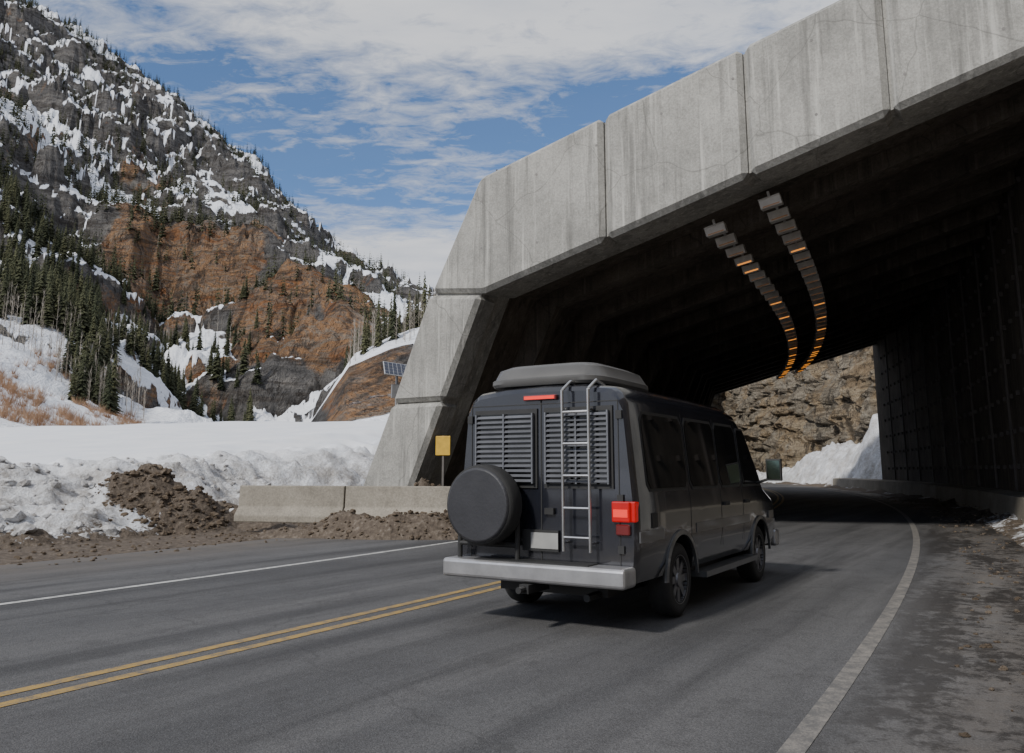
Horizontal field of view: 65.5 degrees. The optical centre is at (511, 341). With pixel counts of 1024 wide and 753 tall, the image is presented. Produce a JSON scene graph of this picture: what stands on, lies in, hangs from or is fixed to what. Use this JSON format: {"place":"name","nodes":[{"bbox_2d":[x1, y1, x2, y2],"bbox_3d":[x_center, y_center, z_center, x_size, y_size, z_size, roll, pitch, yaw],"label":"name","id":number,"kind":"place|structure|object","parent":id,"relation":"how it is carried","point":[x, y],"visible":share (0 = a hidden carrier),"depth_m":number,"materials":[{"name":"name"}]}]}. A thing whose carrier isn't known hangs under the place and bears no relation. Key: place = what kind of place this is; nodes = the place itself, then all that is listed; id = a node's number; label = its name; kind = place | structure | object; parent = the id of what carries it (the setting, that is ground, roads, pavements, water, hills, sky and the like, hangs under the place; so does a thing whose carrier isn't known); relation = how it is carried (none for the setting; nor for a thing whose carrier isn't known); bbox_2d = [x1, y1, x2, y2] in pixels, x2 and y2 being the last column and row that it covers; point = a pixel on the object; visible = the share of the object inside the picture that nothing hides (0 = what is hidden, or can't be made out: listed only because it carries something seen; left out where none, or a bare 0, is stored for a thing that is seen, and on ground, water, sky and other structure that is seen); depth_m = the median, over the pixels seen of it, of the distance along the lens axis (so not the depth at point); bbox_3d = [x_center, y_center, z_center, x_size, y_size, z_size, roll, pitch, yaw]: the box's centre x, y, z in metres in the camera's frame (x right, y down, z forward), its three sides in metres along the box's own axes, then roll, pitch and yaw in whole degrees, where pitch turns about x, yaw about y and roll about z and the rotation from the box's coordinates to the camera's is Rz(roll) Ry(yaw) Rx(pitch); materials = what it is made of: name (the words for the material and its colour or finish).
{"place":"outdoors","nodes":[
{"label":"outdoors","id":0,"kind":"place"},
{"bbox_2d":[0,0,436,427],"bbox_3d":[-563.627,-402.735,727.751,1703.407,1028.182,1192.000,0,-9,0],"label":"mountain","id":1,"kind":"structure","parent":0,"point":[304,377],"depth_m":419.06,"materials":[{"name":"stone"}]},
{"bbox_2d":[0,347,148,425],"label":"willow bushes","id":2,"kind":"object","parent":1,"relation":"on","point":[20,412],"visible":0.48,"depth_m":99.10,"materials":[{"name":"brown plant"}]},
{"bbox_2d":[0,0,426,368],"bbox_3d":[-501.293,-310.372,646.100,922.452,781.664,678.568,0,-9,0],"label":"distant conifer forest","id":3,"kind":"object","parent":1,"relation":"on","point":[102,196],"visible":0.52,"depth_m":489.44,"materials":[{"name":"green plant"}]},
{"bbox_2d":[0,171,431,421],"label":"conifer grove","id":4,"kind":"object","parent":1,"relation":"on","point":[59,282],"visible":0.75,"depth_m":190.31,"materials":[{"name":"green plant"}]},
{"bbox_2d":[0,184,435,418],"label":"aspen grove","id":5,"kind":"object","parent":1,"relation":"on","point":[126,390],"visible":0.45,"depth_m":143.29,"materials":[{"name":"green plant"}]},
{"bbox_2d":[26,0,838,290],"label":"sky","id":6,"kind":"structure","parent":0,"point":[385,120],"materials":[{"name":"blue"}]},
{"bbox_2d":[0,483,1023,752],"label":"road","id":7,"kind":"structure","parent":0,"point":[840,625],"depth_m":6.58,"materials":[{"name":"grey asphalt"}]},
{"bbox_2d":[443,362,782,616],"bbox_3d":[1.601,1.807,9.953,2.680,2.565,5.910,-6,-11,31],"label":"van","id":8,"kind":"object","parent":7,"relation":"on","point":[589,481],"visible":1,"depth_m":7.88,"materials":[{"name":"paint"}]},
{"bbox_2d":[0,421,1023,564],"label":"ground","id":9,"kind":"structure","parent":0,"point":[339,453],"depth_m":22.07,"materials":[{"name":"white snow"}]},
{"bbox_2d":[0,454,270,538],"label":"snow lumps","id":10,"kind":"object","parent":9,"relation":"on","point":[14,515],"visible":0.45,"depth_m":18.30,"materials":[{"name":"white snow"}]},
{"bbox_2d":[95,464,457,539],"bbox_3d":[-4.621,3.860,19.429,11.073,1.727,3.879,-3,-10,16],"label":"dirt pile","id":11,"kind":"object","parent":9,"relation":"on","point":[221,521],"visible":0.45,"depth_m":19.23,"materials":[{"name":"brown soil"}]},
{"bbox_2d":[234,485,450,522],"bbox_3d":[-3.925,3.867,18.875,5.573,0.860,0.600,-2,-9,13],"label":"concrete barrier","id":12,"kind":"object","parent":9,"relation":"on","point":[286,503],"visible":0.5,"depth_m":18.82,"materials":[{"name":"grey concrete"}]},
{"bbox_2d":[383,361,405,404],"bbox_3d":[-3.852,2.851,26.389,0.961,4.409,0.459,4,-10,-24],"label":"solar panel","id":13,"kind":"object","parent":9,"relation":"on","point":[394,369],"visible":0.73,"depth_m":26.57,"materials":[{"name":"glass"}]},
{"bbox_2d":[435,436,449,485],"bbox_3d":[-1.716,3.497,19.715,0.380,2.300,0.067,-2,-9,12],"label":"hazard marker","id":14,"kind":"object","parent":9,"relation":"on","point":[442,445],"visible":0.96,"depth_m":19.82,"materials":[{"name":"yellow metal"}]},
{"bbox_2d":[363,0,1023,522],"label":"snow shed","id":15,"kind":"structure","parent":9,"relation":"on","point":[877,146],"depth_m":20.14,"materials":[{"name":"concrete"}]},
{"bbox_2d":[703,219,797,378],"bbox_3d":[12.582,-0.034,37.679,1.762,1.676,42.896,-3,-10,20],"label":"tunnel light row","id":16,"kind":"object","parent":15,"relation":"attached to","point":[764,285],"visible":1,"depth_m":23.98,"materials":[{"name":"grey metal"}]},
{"bbox_2d":[758,191,826,372],"bbox_3d":[13.564,-0.508,36.744,1.761,1.676,42.876,-3,-10,20],"label":"tunnel light row","id":17,"kind":"object","parent":15,"relation":"attached to","point":[811,278],"visible":1,"depth_m":23.04,"materials":[{"name":"grey metal"}]},
{"bbox_2d":[756,413,881,487],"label":"snow bank","id":18,"kind":"structure","parent":9,"relation":"on","point":[827,464],"depth_m":74.13,"materials":[{"name":"white snow"}]},
{"bbox_2d":[0,469,1023,737],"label":"gravel","id":19,"kind":"structure","parent":0,"point":[984,645],"depth_m":14.88,"materials":[{"name":"brown gravel"}]},
{"bbox_2d":[711,346,876,472],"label":"rock cliff","id":20,"kind":"structure","parent":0,"point":[790,419],"depth_m":97.78,"materials":[{"name":"brown stone"}]}
]}

